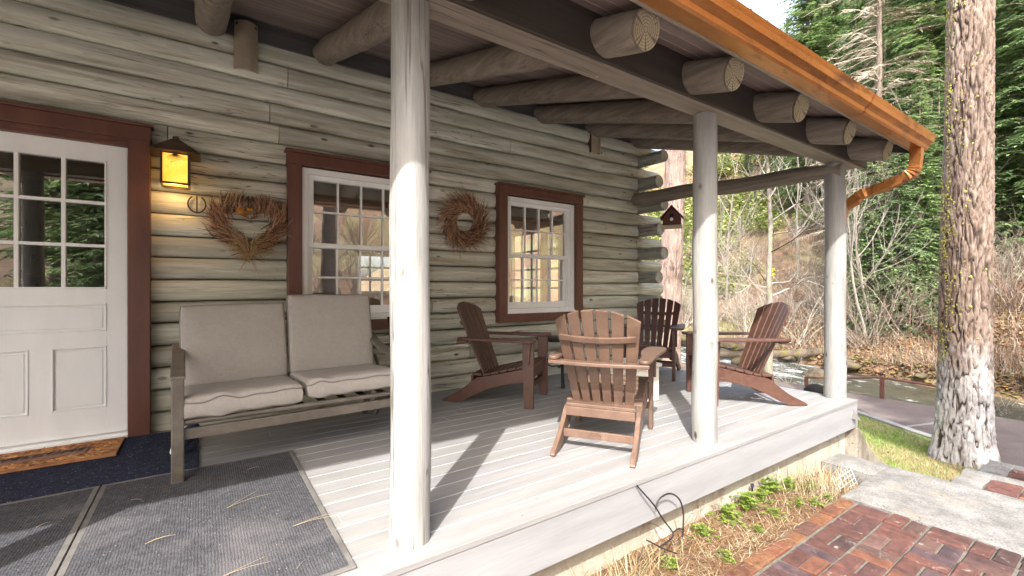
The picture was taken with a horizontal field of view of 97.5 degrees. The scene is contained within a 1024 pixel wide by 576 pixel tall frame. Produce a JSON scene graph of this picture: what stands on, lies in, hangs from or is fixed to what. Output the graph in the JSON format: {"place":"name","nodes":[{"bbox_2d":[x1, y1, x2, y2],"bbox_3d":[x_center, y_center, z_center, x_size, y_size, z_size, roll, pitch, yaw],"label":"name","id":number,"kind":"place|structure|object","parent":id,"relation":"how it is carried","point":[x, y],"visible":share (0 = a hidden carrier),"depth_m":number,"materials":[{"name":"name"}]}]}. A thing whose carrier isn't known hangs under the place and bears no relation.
{"place":"outdoors","nodes":[
{"label":"outdoors","id":0,"kind":"place"},
{"bbox_2d":[373,343,389,414],"bbox_3d":[-1.002,0.804,3.925,0.502,0.596,0.502,0,0,35],"label":"end table","id":1,"kind":"object","parent":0,"point":[376,351],"visible":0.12,"depth_m":3.88,"materials":[{"name":"grey wood"}]},
{"bbox_2d":[358,0,864,276],"label":"sky","id":2,"kind":"structure","parent":0,"point":[764,8],"materials":[{"name":"white"}]},
{"bbox_2d":[358,151,1023,401],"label":"terrain","id":3,"kind":"structure","parent":0,"point":[659,168],"depth_m":26.85,"materials":[{"name":"brown soil"}]},
{"bbox_2d":[0,0,667,453],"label":"log cabin","id":4,"kind":"object","parent":3,"relation":"on","point":[112,258],"visible":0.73,"depth_m":3.67,"materials":[{"name":"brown wood"}]},
{"bbox_2d":[0,100,154,453],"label":"door","id":5,"kind":"structure","parent":4,"relation":"in","point":[75,188],"depth_m":3.17,"materials":[{"name":"white paint"}]},
{"bbox_2d":[148,136,200,190],"bbox_3d":[-2.544,-0.956,3.396,0.310,0.372,0.280,0,0,-35],"label":"wall lantern","id":6,"kind":"object","parent":4,"relation":"attached to","point":[176,155],"depth_m":3.33,"materials":[{"name":"glass"}]},
{"bbox_2d":[198,189,292,270],"bbox_3d":[-2.171,-0.481,3.726,0.733,0.721,0.254,0,0,-35],"label":"heart wreath","id":7,"kind":"object","parent":4,"relation":"attached to","point":[223,231],"visible":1,"depth_m":3.70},
{"bbox_2d":[234,19,257,73],"bbox_3d":[-2.217,-2.000,3.740,0.170,0.400,0.125,0,0,-35],"label":"downlight sconce","id":8,"kind":"object","parent":4,"relation":"attached to","point":[245,44],"visible":1,"depth_m":3.69,"materials":[{"name":"brown metal"}]},
{"bbox_2d":[284,147,430,333],"bbox_3d":[-1.500,-0.405,4.401,1.350,1.610,0.412,0,0,-35],"label":"window","id":9,"kind":"structure","parent":4,"relation":"in","point":[309,173],"depth_m":4.15,"materials":[{"name":"white paint"}]},
{"bbox_2d":[434,183,495,263],"bbox_3d":[-0.499,-0.707,4.888,0.806,0.899,0.181,0,0,-37],"label":"twig wreath","id":10,"kind":"object","parent":4,"relation":"attached to","point":[472,236],"visible":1,"depth_m":4.87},
{"bbox_2d":[491,181,584,322],"bbox_3d":[0.290,-0.405,5.636,1.340,1.610,0.412,0,0,-35],"label":"window","id":11,"kind":"structure","parent":4,"relation":"in","point":[512,199],"depth_m":5.57,"materials":[{"name":"white paint"}]},
{"bbox_2d":[588,134,600,154],"bbox_3d":[1.125,-2.000,6.046,0.170,0.400,0.125,0,0,-35],"label":"downlight sconce","id":12,"kind":"object","parent":4,"relation":"attached to","point":[594,142],"visible":0.59,"depth_m":5.99,"materials":[{"name":"brown metal"}]},
{"bbox_2d":[55,0,936,575],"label":"porch","id":13,"kind":"object","parent":3,"relation":"on","point":[417,478],"visible":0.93,"depth_m":2.92,"materials":[{"name":"grey paint"}]},
{"bbox_2d":[0,486,99,575],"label":"carpet mat","id":14,"kind":"object","parent":13,"relation":"on","point":[28,547],"visible":1,"depth_m":2.02,"materials":[{"name":"carpet"}]},
{"bbox_2d":[0,431,198,503],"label":"carpet mat","id":15,"kind":"object","parent":13,"relation":"on","point":[141,456],"visible":0.63,"depth_m":2.68,"materials":[{"name":"carpet"}]},
{"bbox_2d":[0,436,124,473],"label":"welcome mat","id":16,"kind":"object","parent":15,"relation":"on","point":[46,457],"visible":1,"depth_m":2.88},
{"bbox_2d":[56,450,355,575],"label":"carpet mat","id":17,"kind":"object","parent":13,"relation":"on","point":[202,524],"visible":0.99,"depth_m":2.04,"materials":[{"name":"carpet"}]},
{"bbox_2d":[169,294,390,483],"bbox_3d":[-1.573,0.573,3.213,1.382,1.048,0.842,0,0,-36],"label":"loveseat","id":18,"kind":"object","parent":13,"relation":"on","point":[227,360],"visible":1,"depth_m":3.12,"materials":[{"name":"fabric"},{"name":"weathered grey-brown wood"},{"name":"black metal"}]},
{"bbox_2d":[442,302,551,409],"bbox_3d":[-0.143,0.618,4.469,0.954,0.960,0.806,0,0,17],"label":"adirondack chair","id":19,"kind":"object","parent":13,"relation":"on","point":[491,373],"visible":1,"depth_m":4.30,"materials":[{"name":"red wood"}]},
{"bbox_2d":[536,335,571,387],"bbox_3d":[0.517,0.834,5.132,0.491,0.536,0.490,0,0,-35],"label":"side table","id":20,"kind":"object","parent":13,"relation":"on","point":[553,338],"visible":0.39,"depth_m":4.92,"materials":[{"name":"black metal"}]},
{"bbox_2d":[548,309,666,467],"bbox_3d":[0.675,0.618,3.264,0.806,0.960,0.954,0,0,22],"label":"adirondack chair","id":21,"kind":"object","parent":13,"relation":"on","point":[605,393],"visible":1,"depth_m":3.06,"materials":[{"name":"beige wood"}]},
{"bbox_2d":[599,358,661,401],"bbox_3d":[1.160,0.915,4.428,0.440,0.365,0.440,0,0,-38],"label":"cream cube table","id":22,"kind":"object","parent":13,"relation":"on","point":[641,372],"visible":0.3,"depth_m":4.35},
{"bbox_2d":[624,298,684,380],"bbox_3d":[1.843,0.618,5.804,0.806,0.960,0.954,0,0,27],"label":"adirondack chair","id":23,"kind":"object","parent":13,"relation":"on","point":[670,353],"visible":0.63,"depth_m":5.96,"materials":[{"name":"brown wood"}]},
{"bbox_2d":[636,485,683,564],"bbox_3d":[0.845,1.316,2.554,0.453,0.399,0.111,0,0,-27],"label":"loose cable","id":24,"kind":"object","parent":13,"relation":"attached to","point":[670,539],"visible":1,"depth_m":2.60,"materials":[{"name":"rubber"}]},
{"bbox_2d":[681,302,807,405],"bbox_3d":[2.285,0.618,4.459,0.954,0.960,0.806,0,0,2],"label":"adirondack chair","id":25,"kind":"object","parent":13,"relation":"on","point":[769,323],"visible":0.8,"depth_m":4.31,"materials":[{"name":"red wood"}]},
{"bbox_2d":[656,150,685,369],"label":"pine tree","id":26,"kind":"object","parent":3,"relation":"on","point":[671,271],"visible":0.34,"depth_m":12.07,"materials":[{"name":"red plant"}]},
{"bbox_2d":[660,205,683,228],"bbox_3d":[2.158,-1.010,6.053,0.302,0.400,0.249,0,0,23],"label":"birdhouse","id":27,"kind":"object","parent":26,"relation":"attached to","point":[671,217],"visible":1,"depth_m":5.98,"materials":[{"name":"brown wood"}]},
{"bbox_2d":[648,197,729,240],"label":"green bush","id":28,"kind":"object","parent":3,"relation":"on","point":[688,221],"visible":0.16,"depth_m":37.02,"materials":[{"name":"green plant"}]},
{"bbox_2d":[563,455,859,575],"bbox_3d":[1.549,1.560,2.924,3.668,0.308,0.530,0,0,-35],"label":"dry grass","id":29,"kind":"structure","parent":3,"relation":"on","point":[823,482],"depth_m":2.89,"materials":[{"name":"plant"}]},
{"bbox_2d":[660,555,678,569],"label":"weed","id":30,"kind":"object","parent":29,"relation":"on","point":[671,560],"visible":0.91,"depth_m":2.54,"materials":[{"name":"green plant"}]},
{"bbox_2d":[689,523,719,540],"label":"weed","id":31,"kind":"object","parent":29,"relation":"on","point":[703,532],"visible":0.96,"depth_m":2.86,"materials":[{"name":"green plant"}]},
{"bbox_2d":[705,503,747,527],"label":"weed","id":32,"kind":"object","parent":29,"relation":"on","point":[728,508],"visible":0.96,"depth_m":3.05,"materials":[{"name":"green plant"}]},
{"bbox_2d":[729,491,767,514],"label":"weed","id":33,"kind":"object","parent":29,"relation":"on","point":[743,497],"visible":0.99,"depth_m":3.20,"materials":[{"name":"green plant"}]},
{"bbox_2d":[759,475,784,493],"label":"weed","id":34,"kind":"object","parent":29,"relation":"on","point":[771,486],"visible":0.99,"depth_m":3.46,"materials":[{"name":"green plant"}]},
{"bbox_2d":[777,476,799,490],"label":"weed","id":35,"kind":"object","parent":29,"relation":"on","point":[788,480],"visible":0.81,"depth_m":3.58,"materials":[{"name":"green plant"}]},
{"bbox_2d":[683,218,743,255],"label":"green bush","id":36,"kind":"object","parent":3,"relation":"on","point":[723,226],"visible":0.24,"depth_m":32.41,"materials":[{"name":"green plant"}]},
{"bbox_2d":[688,153,759,177],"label":"green bush","id":37,"kind":"object","parent":3,"relation":"on","point":[729,162],"visible":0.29,"depth_m":54.12,"materials":[{"name":"green plant"}]},
{"bbox_2d":[717,263,751,295],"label":"green bush","id":38,"kind":"object","parent":3,"relation":"on","point":[729,284],"visible":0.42,"depth_m":25.50,"materials":[{"name":"green plant"}]},
{"bbox_2d":[717,206,757,233],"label":"green bush","id":39,"kind":"object","parent":3,"relation":"on","point":[734,220],"visible":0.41,"depth_m":35.44,"materials":[{"name":"green plant"}]},
{"bbox_2d":[689,152,788,320],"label":"bare alder","id":40,"kind":"object","parent":3,"relation":"on","point":[730,219],"visible":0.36,"depth_m":21.97,"materials":[{"name":"plant"}]},
{"bbox_2d":[717,167,766,212],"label":"green bush","id":41,"kind":"object","parent":3,"relation":"on","point":[736,199],"visible":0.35,"depth_m":41.42,"materials":[{"name":"green plant"}]},
{"bbox_2d":[729,251,762,273],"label":"green bush","id":42,"kind":"object","parent":3,"relation":"on","point":[748,271],"visible":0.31,"depth_m":27.75,"materials":[{"name":"green plant"}]},
{"bbox_2d":[739,154,755,177],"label":"conifer","id":43,"kind":"object","parent":3,"relation":"on","point":[747,165],"visible":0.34,"depth_m":47.96,"materials":[{"name":"green plant"}]},
{"bbox_2d":[717,234,784,291],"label":"bare shrub","id":44,"kind":"object","parent":3,"relation":"on","point":[748,269],"visible":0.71,"depth_m":25.16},
{"bbox_2d":[717,235,784,282],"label":"bare shrub","id":45,"kind":"object","parent":3,"relation":"on","point":[748,267],"visible":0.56,"depth_m":26.78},
{"bbox_2d":[717,212,789,278],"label":"bare shrub","id":46,"kind":"object","parent":3,"relation":"on","point":[725,256],"visible":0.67,"depth_m":27.32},
{"bbox_2d":[718,272,793,331],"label":"bare shrub","id":47,"kind":"object","parent":3,"relation":"on","point":[737,305],"visible":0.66,"depth_m":19.34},
{"bbox_2d":[723,266,792,320],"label":"bare shrub","id":48,"kind":"object","parent":3,"relation":"on","point":[742,293],"visible":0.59,"depth_m":21.68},
{"bbox_2d":[718,266,802,337],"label":"bare shrub","id":49,"kind":"object","parent":3,"relation":"on","point":[743,315],"visible":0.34,"depth_m":18.35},
{"bbox_2d":[739,154,781,166],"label":"green bush","id":50,"kind":"object","parent":3,"relation":"on","point":[761,157],"visible":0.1,"depth_m":50.39,"materials":[{"name":"green plant"}]},
{"bbox_2d":[728,189,795,221],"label":"green bush","id":51,"kind":"object","parent":3,"relation":"on","point":[766,206],"visible":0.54,"depth_m":35.36,"materials":[{"name":"green plant"}]},
{"bbox_2d":[744,207,788,232],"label":"green bush","id":52,"kind":"object","parent":3,"relation":"on","point":[765,226],"visible":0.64,"depth_m":32.73,"materials":[{"name":"green plant"}]},
{"bbox_2d":[720,347,823,358],"bbox_3d":[8.515,2.191,15.393,4.717,0.607,0.340,0,0,16],"label":"fallen log","id":53,"kind":"object","parent":3,"relation":"on","point":[776,353],"visible":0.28,"depth_m":15.09,"materials":[{"name":"wood"}]},
{"bbox_2d":[744,274,823,333],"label":"bare shrub","id":54,"kind":"object","parent":3,"relation":"on","point":[796,308],"visible":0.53,"depth_m":17.88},
{"bbox_2d":[773,344,806,382],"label":"bare shrub","id":55,"kind":"object","parent":3,"relation":"on","point":[788,367],"visible":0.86,"depth_m":10.60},
{"bbox_2d":[736,232,854,309],"bbox_3d":[12.944,-0.996,21.564,5.055,4.405,5.508,0,0,4],"label":"bare shrub","id":56,"kind":"object","parent":3,"relation":"on","point":[793,274],"visible":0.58,"depth_m":20.58,"materials":[{"name":"plant"}]},
{"bbox_2d":[757,0,848,213],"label":"conifer","id":57,"kind":"object","parent":3,"relation":"on","point":[806,34],"visible":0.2,"depth_m":32.73,"materials":[{"name":"green plant"}]},
{"bbox_2d":[717,55,890,376],"bbox_3d":[5.964,-1.567,9.885,3.873,7.978,3.425,0,0,-17],"label":"bare alder","id":58,"kind":"object","parent":3,"relation":"on","point":[768,367],"visible":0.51,"depth_m":9.89,"materials":[{"name":"beige plant"}]},
{"bbox_2d":[751,249,862,313],"bbox_3d":[12.648,-0.425,19.037,4.469,3.459,4.867,0,0,-21],"label":"bare shrub","id":59,"kind":"object","parent":3,"relation":"on","point":[808,292],"visible":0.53,"depth_m":18.98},
{"bbox_2d":[792,197,823,225],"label":"green bush","id":60,"kind":"object","parent":3,"relation":"on","point":[803,216],"visible":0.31,"depth_m":30.02,"materials":[{"name":"green plant"}]},
{"bbox_2d":[752,270,871,344],"bbox_3d":[10.427,0.650,15.997,3.134,3.088,3.735,0,0,-37],"label":"bare shrub","id":61,"kind":"object","parent":3,"relation":"on","point":[806,328],"visible":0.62,"depth_m":16.13,"materials":[{"name":"plant"}]},
{"bbox_2d":[771,37,856,279],"bbox_3d":[15.479,-7.268,23.758,5.263,14.073,6.982,0,0,-58],"label":"bare alder","id":62,"kind":"object","parent":3,"relation":"on","point":[797,231],"visible":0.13,"depth_m":24.03,"materials":[{"name":"plant"}]},
{"bbox_2d":[780,0,863,171],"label":"conifer","id":63,"kind":"object","parent":3,"relation":"on","point":[842,23],"visible":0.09,"depth_m":35.72,"materials":[{"name":"green plant"}]},
{"bbox_2d":[787,159,880,251],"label":"bare alder","id":64,"kind":"object","parent":3,"relation":"on","point":[815,195],"visible":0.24,"depth_m":19.61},
{"bbox_2d":[645,158,1023,397],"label":"undergrowth","id":65,"kind":"object","parent":3,"relation":"on","point":[1016,365],"visible":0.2,"depth_m":14.39,"materials":[{"name":"plant"}]},
{"bbox_2d":[804,0,875,230],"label":"conifer","id":66,"kind":"object","parent":3,"relation":"on","point":[856,21],"visible":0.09,"depth_m":26.99,"materials":[{"name":"green plant"}]},
{"bbox_2d":[783,282,901,337],"bbox_3d":[11.937,0.693,16.064,3.672,2.467,3.443,0,0,-8],"label":"bare shrub","id":67,"kind":"object","parent":3,"relation":"on","point":[846,309],"visible":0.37,"depth_m":15.57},
{"bbox_2d":[847,359,861,369],"bbox_3d":[10.271,2.334,13.658,0.569,0.320,0.564,0,0,-25],"label":"rock","id":68,"kind":"object","parent":3,"relation":"on","point":[852,365],"visible":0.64,"depth_m":13.46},
{"bbox_2d":[826,0,883,66],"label":"conifer","id":69,"kind":"object","parent":3,"relation":"on","point":[864,3],"visible":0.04,"depth_m":38.20,"materials":[{"name":"green plant"}]},
{"bbox_2d":[787,242,937,348],"bbox_3d":[11.385,0.094,14.406,4.544,3.852,4.369,0,0,-4],"label":"bare shrub","id":70,"kind":"object","parent":3,"relation":"on","point":[879,318],"visible":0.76,"depth_m":14.55,"materials":[{"name":"plant"}]},
{"bbox_2d":[811,278,914,350],"bbox_3d":[11.389,0.899,14.894,2.864,2.417,3.370,0,0,27],"label":"bare shrub","id":71,"kind":"object","parent":3,"relation":"on","point":[850,339],"visible":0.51,"depth_m":14.43,"materials":[{"name":"plant"}]},
{"bbox_2d":[823,161,904,299],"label":"conifer","id":72,"kind":"object","parent":3,"relation":"on","point":[866,256],"visible":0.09,"depth_m":19.50,"materials":[{"name":"green plant"}]},
{"bbox_2d":[815,154,913,334],"bbox_3d":[11.981,-1.711,15.496,2.540,7.220,3.016,0,0,7],"label":"bare alder","id":73,"kind":"object","parent":3,"relation":"on","point":[857,257],"visible":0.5,"depth_m":15.47,"materials":[{"name":"plant"}]},
{"bbox_2d":[801,71,932,338],"bbox_3d":[11.075,-2.418,14.343,3.908,8.788,3.482,0,0,-35],"label":"bare alder","id":74,"kind":"object","parent":3,"relation":"on","point":[852,275],"visible":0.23,"depth_m":14.64,"materials":[{"name":"plant"}]},
{"bbox_2d":[721,498,1023,575],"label":"brick patio","id":75,"kind":"structure","parent":3,"relation":"on","point":[920,554],"depth_m":2.72,"materials":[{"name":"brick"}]},
{"bbox_2d":[846,48,900,246],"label":"conifer","id":76,"kind":"object","parent":3,"relation":"on","point":[882,97],"visible":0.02,"depth_m":22.99,"materials":[{"name":"green plant"}]},
{"bbox_2d":[846,0,909,176],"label":"conifer","id":77,"kind":"object","parent":3,"relation":"on","point":[884,32],"visible":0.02,"depth_m":27.52,"materials":[{"name":"green plant"}]},
{"bbox_2d":[846,158,916,335],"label":"conifer","id":78,"kind":"object","parent":3,"relation":"on","point":[871,175],"visible":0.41,"depth_m":16.21,"materials":[{"name":"green plant"}]},
{"bbox_2d":[841,0,942,200],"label":"conifer","id":79,"kind":"object","parent":3,"relation":"on","point":[891,4],"visible":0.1,"depth_m":24.54,"materials":[{"name":"green plant"}]},
{"bbox_2d":[846,153,938,336],"bbox_3d":[13.531,-1.823,15.796,3.004,7.687,3.057,0,0,44],"label":"conifer","id":80,"kind":"object","parent":3,"relation":"on","point":[896,193],"visible":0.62,"depth_m":15.64,"materials":[{"name":"green plant"}]},
{"bbox_2d":[851,48,936,287],"bbox_3d":[16.654,-4.940,19.547,3.948,10.945,3.880,0,0,17],"label":"conifer","id":81,"kind":"object","parent":3,"relation":"on","point":[895,90],"visible":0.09,"depth_m":19.45,"materials":[{"name":"green plant"}]},
{"bbox_2d":[857,410,931,438],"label":"kerb","id":82,"kind":"structure","parent":3,"relation":"on","point":[897,425],"depth_m":7.06,"materials":[{"name":"concrete"}]},
{"bbox_2d":[851,1,937,185],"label":"conifer","id":83,"kind":"object","parent":3,"relation":"on","point":[890,48],"visible":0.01,"depth_m":24.03,"materials":[{"name":"green plant"}]},
{"bbox_2d":[794,0,995,298],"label":"dead conifer","id":84,"kind":"object","parent":3,"relation":"on","point":[877,40],"visible":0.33,"depth_m":18.39,"materials":[{"name":"grey plant"}]},
{"bbox_2d":[868,78,942,328],"bbox_3d":[14.770,-3.074,16.248,2.966,9.312,2.976,0,0,12],"label":"conifer","id":85,"kind":"object","parent":3,"relation":"on","point":[924,181],"visible":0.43,"depth_m":16.19,"materials":[{"name":"green plant"}]},
{"bbox_2d":[886,8,925,239],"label":"conifer","id":86,"kind":"object","parent":3,"relation":"on","point":[908,63],"visible":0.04,"depth_m":20.95,"materials":[{"name":"green plant"}]},
{"bbox_2d":[880,283,937,332],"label":"bare shrub","id":87,"kind":"object","parent":3,"relation":"on","point":[920,322],"visible":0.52,"depth_m":15.20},
{"bbox_2d":[884,42,944,281],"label":"conifer","id":88,"kind":"object","parent":3,"relation":"on","point":[931,83],"visible":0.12,"depth_m":18.44,"materials":[{"name":"green plant"}]},
{"bbox_2d":[817,248,1015,342],"bbox_3d":[12.371,0.134,14.777,3.713,3.608,6.438,0,0,-34],"label":"bare shrub","id":89,"kind":"object","parent":3,"relation":"on","point":[910,305],"visible":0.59,"depth_m":14.54,"materials":[{"name":"plant"}]},
{"bbox_2d":[821,453,1023,556],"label":"concrete steps","id":90,"kind":"structure","parent":3,"relation":"on","point":[963,503],"depth_m":3.39,"materials":[{"name":"concrete"}]},
{"bbox_2d":[982,471,1023,498],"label":"step mortar","id":91,"kind":"object","parent":90,"relation":"on","point":[1007,476],"visible":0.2,"depth_m":3.94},
{"bbox_2d":[983,469,1023,500],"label":"step bricks","id":92,"kind":"object","parent":91,"relation":"on","point":[1007,489],"visible":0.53,"depth_m":3.93,"materials":[{"name":"brick"}]},
{"bbox_2d":[846,254,1010,337],"bbox_3d":[12.864,-0.028,15.370,4.512,3.665,5.097,0,0,-16],"label":"bare shrub","id":93,"kind":"object","parent":3,"relation":"on","point":[932,304],"visible":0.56,"depth_m":14.98,"materials":[{"name":"plant"}]},
{"bbox_2d":[846,13,1023,216],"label":"bare alder","id":94,"kind":"object","parent":3,"relation":"on","point":[940,108],"visible":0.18,"depth_m":17.92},
{"bbox_2d":[851,0,1023,254],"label":"conifer","id":95,"kind":"object","parent":3,"relation":"on","point":[935,36],"visible":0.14,"depth_m":19.84,"materials":[{"name":"green plant"}]},
{"bbox_2d":[885,83,1002,315],"bbox_3d":[16.181,-3.289,16.950,3.442,9.002,3.502,0,0,-41],"label":"conifer","id":96,"kind":"object","parent":3,"relation":"on","point":[937,154],"visible":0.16,"depth_m":16.98,"materials":[{"name":"green plant"}]},
{"bbox_2d":[927,0,1000,468],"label":"pine tree","id":97,"kind":"object","parent":3,"relation":"on","point":[963,433],"visible":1,"depth_m":5.24,"materials":[{"name":"brown plant"}]},
{"bbox_2d":[914,206,1023,295],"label":"bare shrub","id":98,"kind":"object","parent":3,"relation":"on","point":[1007,265],"visible":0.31,"depth_m":15.79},
{"bbox_2d":[929,229,1023,309],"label":"bare shrub","id":99,"kind":"object","parent":3,"relation":"on","point":[1004,289],"visible":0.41,"depth_m":15.07,"materials":[{"name":"plant"}]},
{"bbox_2d":[993,203,1022,294],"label":"bare shrub","id":100,"kind":"object","parent":3,"relation":"on","point":[1004,252],"visible":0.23,"depth_m":16.14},
{"bbox_2d":[994,0,1023,277],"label":"conifer","id":101,"kind":"object","parent":3,"relation":"on","point":[1014,9],"visible":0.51,"depth_m":17.15,"materials":[{"name":"green plant"}]},
{"bbox_2d":[994,19,1023,264],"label":"conifer","id":102,"kind":"object","parent":3,"relation":"on","point":[1002,84],"visible":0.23,"depth_m":17.76,"materials":[{"name":"green plant"}]},
{"bbox_2d":[994,214,1023,308],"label":"bare shrub","id":103,"kind":"object","parent":3,"relation":"on","point":[1007,283],"visible":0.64,"depth_m":15.12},
{"bbox_2d":[994,259,1023,312],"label":"bare shrub","id":104,"kind":"object","parent":3,"relation":"on","point":[1011,302],"visible":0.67,"depth_m":14.72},
{"bbox_2d":[1000,57,1023,237],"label":"conifer","id":105,"kind":"object","parent":3,"relation":"on","point":[1010,145],"visible":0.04,"depth_m":18.97,"materials":[{"name":"green plant"}]},
{"bbox_2d":[644,340,1023,420],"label":"creek water","id":106,"kind":"structure","parent":0,"point":[909,392],"depth_m":11.63,"materials":[{"name":"liquid"}]},
{"bbox_2d":[801,368,823,379],"bbox_3d":[8.865,2.510,12.989,0.580,0.392,1.050,0,0,-19],"label":"rock","id":107,"kind":"object","parent":106,"relation":"in","point":[813,372],"visible":0.46,"depth_m":12.92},
{"bbox_2d":[681,366,1023,466],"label":"path","id":108,"kind":"structure","parent":0,"point":[1010,438],"depth_m":7.48,"materials":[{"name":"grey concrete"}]},
{"bbox_2d":[803,384,822,393],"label":"rock","id":109,"kind":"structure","parent":108,"relation":"on","point":[816,388],"depth_m":9.06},
{"bbox_2d":[804,376,935,398],"bbox_3d":[7.230,2.042,8.890,0.064,0.615,2.584,0,0,-35],"label":"guard rail","id":110,"kind":"object","parent":108,"relation":"on","point":[882,385],"visible":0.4,"depth_m":8.82,"materials":[{"name":"metal"}]},
{"bbox_2d":[856,415,980,481],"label":"lawn","id":111,"kind":"structure","parent":0,"point":[886,441],"depth_m":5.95,"materials":[{"name":"plant"}]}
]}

